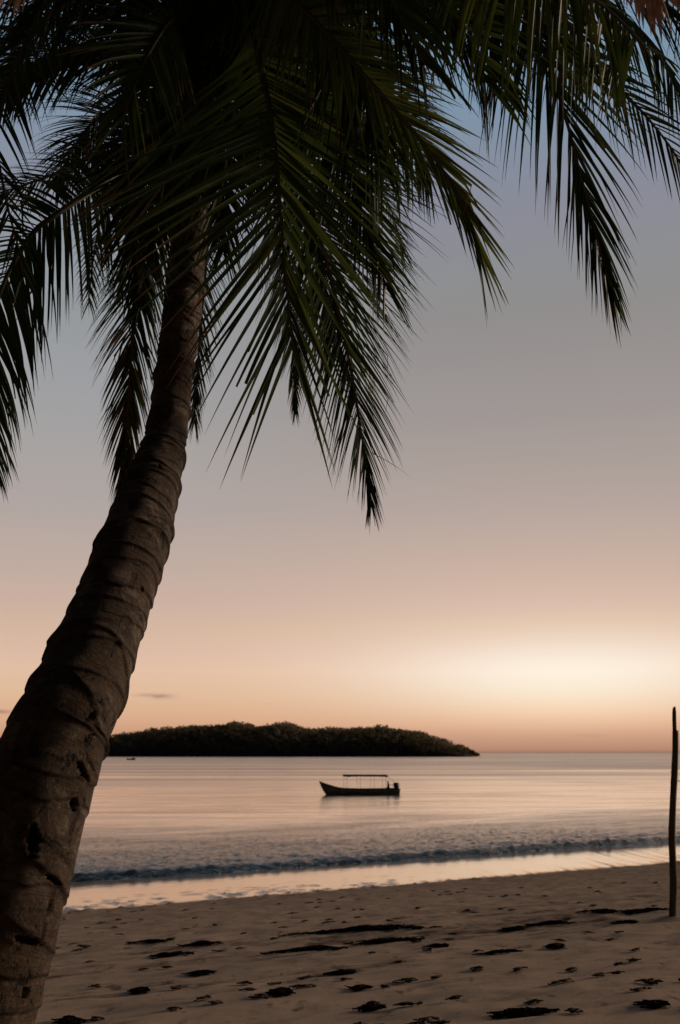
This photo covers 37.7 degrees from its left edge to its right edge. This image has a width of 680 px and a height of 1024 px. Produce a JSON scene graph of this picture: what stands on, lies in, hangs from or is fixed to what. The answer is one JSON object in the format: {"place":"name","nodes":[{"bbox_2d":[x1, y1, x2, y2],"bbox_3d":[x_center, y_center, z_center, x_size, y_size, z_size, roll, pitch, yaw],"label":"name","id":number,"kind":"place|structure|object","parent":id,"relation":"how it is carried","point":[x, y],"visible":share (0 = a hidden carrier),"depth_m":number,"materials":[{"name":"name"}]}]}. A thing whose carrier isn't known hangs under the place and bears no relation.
{"place":"outdoors","nodes":[
{"label":"outdoors","id":0,"kind":"place"},
{"bbox_2d":[107,729,474,756],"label":"island hill","id":1,"kind":"structure","parent":0,"point":[256,750],"depth_m":1080.74,"materials":[{"name":"plant"}]},
{"bbox_2d":[0,720,479,756],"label":"island forest","id":2,"kind":"object","parent":1,"relation":"on","point":[229,729],"visible":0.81,"depth_m":1096.97,"materials":[{"name":"green plant"}]},
{"bbox_2d":[0,0,679,752],"label":"sky","id":3,"kind":"structure","parent":0,"point":[519,591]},
{"bbox_2d":[35,842,679,1023],"bbox_3d":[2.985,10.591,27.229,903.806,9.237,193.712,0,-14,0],"label":"beach","id":4,"kind":"structure","parent":0,"point":[248,901],"depth_m":10.28,"materials":[{"name":"beige sand"}]},
{"bbox_2d":[51,1015,86,1023],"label":"seaweed heap","id":5,"kind":"object","parent":4,"relation":"on","point":[69,1019],"visible":1,"depth_m":6.13,"materials":[{"name":"black plant"}]},
{"bbox_2d":[127,986,149,993],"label":"seaweed heap","id":6,"kind":"object","parent":4,"relation":"on","point":[140,989],"visible":1,"depth_m":7.30,"materials":[{"name":"black plant"}]},
{"bbox_2d":[126,938,174,943],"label":"seaweed heap","id":7,"kind":"object","parent":4,"relation":"on","point":[152,940],"visible":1,"depth_m":11.61,"materials":[{"name":"black plant"}]},
{"bbox_2d":[148,951,194,959],"bbox_3d":[-1.708,4.501,10.119,0.485,0.075,0.373,0,-14,0],"label":"seaweed heap","id":8,"kind":"object","parent":4,"relation":"on","point":[166,954],"visible":1,"depth_m":10.04,"materials":[{"name":"black plant"}]},
{"bbox_2d":[181,969,216,976],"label":"seaweed heap","id":9,"kind":"object","parent":4,"relation":"on","point":[201,972],"visible":1,"depth_m":8.29,"materials":[{"name":"black plant"}]},
{"bbox_2d":[176,940,223,946],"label":"seaweed heap","id":10,"kind":"object","parent":4,"relation":"on","point":[202,942],"visible":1,"depth_m":11.08,"materials":[{"name":"black plant"}]},
{"bbox_2d":[265,987,295,996],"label":"seaweed heap","id":11,"kind":"object","parent":4,"relation":"on","point":[281,991],"visible":1,"depth_m":6.73,"materials":[{"name":"black plant"}]},
{"bbox_2d":[259,945,347,954],"bbox_3d":[-0.349,4.250,9.668,0.861,0.078,0.364,0,-14,0],"label":"seaweed heap","id":12,"kind":"object","parent":4,"relation":"on","point":[311,947],"visible":0.98,"depth_m":9.60,"materials":[{"name":"black plant"}]},
{"bbox_2d":[322,969,356,974],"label":"seaweed heap","id":13,"kind":"object","parent":4,"relation":"on","point":[343,971],"visible":1,"depth_m":7.73,"materials":[{"name":"black plant"}]},
{"bbox_2d":[0,0,679,1023],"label":"palm tree","id":14,"kind":"object","parent":4,"relation":"on","point":[210,110],"visible":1,"depth_m":4.62,"materials":[{"name":"green plant"}]},
{"bbox_2d":[345,984,373,990],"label":"seaweed heap","id":15,"kind":"object","parent":4,"relation":"on","point":[358,987],"visible":1,"depth_m":6.83,"materials":[{"name":"black plant"}]},
{"bbox_2d":[290,924,441,935],"bbox_3d":[0.307,4.925,11.721,1.786,0.143,0.587,0,-14,0],"label":"seaweed heap","id":16,"kind":"object","parent":4,"relation":"on","point":[365,927],"visible":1,"depth_m":11.62,"materials":[{"name":"black plant"}]},
{"bbox_2d":[56,881,679,1023],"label":"beach debris","id":17,"kind":"object","parent":4,"relation":"on","point":[425,1020],"visible":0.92,"depth_m":7.19,"materials":[{"name":"black plant"}]},
{"bbox_2d":[352,1003,386,1011],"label":"seaweed heap","id":18,"kind":"object","parent":4,"relation":"on","point":[371,1007],"visible":1,"depth_m":6.00,"materials":[{"name":"black plant"}]},
{"bbox_2d":[343,936,425,944],"bbox_3d":[0.459,4.405,10.233,0.858,0.118,0.660,0,-14,0],"label":"seaweed heap","id":19,"kind":"object","parent":4,"relation":"on","point":[380,940],"visible":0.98,"depth_m":10.12,"materials":[{"name":"black plant"}]},
{"bbox_2d":[421,943,449,947],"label":"seaweed heap","id":20,"kind":"object","parent":4,"relation":"on","point":[436,945],"visible":0.99,"depth_m":9.21,"materials":[{"name":"black plant"}]},
{"bbox_2d":[471,949,522,954],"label":"seaweed heap","id":21,"kind":"object","parent":4,"relation":"on","point":[496,951],"visible":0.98,"depth_m":8.47,"materials":[{"name":"black plant"}]},
{"bbox_2d":[498,925,527,931],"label":"seaweed heap","id":22,"kind":"object","parent":4,"relation":"on","point":[517,927],"visible":1,"depth_m":10.84,"materials":[{"name":"black plant"}]},
{"bbox_2d":[486,1006,559,1018],"bbox_3d":[1.009,2.733,5.430,0.397,0.050,0.232,0,-14,0],"label":"seaweed heap","id":23,"kind":"object","parent":4,"relation":"on","point":[521,1012],"visible":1,"depth_m":5.42,"materials":[{"name":"black plant"}]},
{"bbox_2d":[523,920,575,926],"bbox_3d":[2.344,4.620,11.187,0.616,0.066,0.288,0,-14,0],"label":"seaweed heap","id":24,"kind":"object","parent":4,"relation":"on","point":[546,922],"visible":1,"depth_m":11.13,"materials":[{"name":"black plant"}]},
{"bbox_2d":[542,943,566,948],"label":"seaweed heap","id":25,"kind":"object","parent":4,"relation":"on","point":[556,945],"visible":1,"depth_m":8.62,"materials":[{"name":"black plant"}]},
{"bbox_2d":[575,908,629,913],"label":"seaweed heap","id":26,"kind":"object","parent":4,"relation":"on","point":[605,911],"visible":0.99,"depth_m":12.14,"materials":[{"name":"black plant"}]},
{"bbox_2d":[610,919,637,923],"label":"seaweed heap","id":27,"kind":"object","parent":4,"relation":"on","point":[628,921],"visible":0.96,"depth_m":10.79,"materials":[{"name":"black plant"}]},
{"bbox_2d":[620,907,668,914],"bbox_3d":[3.658,4.784,11.953,0.626,0.077,0.450,8,-16,-31],"label":"seaweed heap","id":28,"kind":"object","parent":4,"relation":"on","point":[631,911],"visible":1,"depth_m":11.89,"materials":[{"name":"black plant"}]},
{"bbox_2d":[633,999,670,1008],"bbox_3d":[1.697,2.679,5.426,0.192,0.046,0.204,0,-14,0],"label":"seaweed heap","id":29,"kind":"object","parent":4,"relation":"on","point":[655,1004],"visible":1,"depth_m":5.38,"materials":[{"name":"black plant"}]},
{"bbox_2d":[668,707,679,916],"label":"wooden post","id":30,"kind":"object","parent":4,"relation":"on","point":[672,850],"visible":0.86,"depth_m":11.12,"materials":[{"name":"brown wood"}]},
{"bbox_2d":[71,753,679,881],"bbox_3d":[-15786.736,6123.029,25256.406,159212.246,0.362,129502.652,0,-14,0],"label":"sea","id":31,"kind":"structure","parent":0,"point":[159,816],"depth_m":62.33,"materials":[{"name":"liquid"}]},
{"bbox_2d":[319,774,400,794],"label":"canopied boat","id":32,"kind":"object","parent":31,"relation":"on","point":[328,789],"visible":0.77,"depth_m":86.43,"materials":[{"name":"paint"}]}
]}

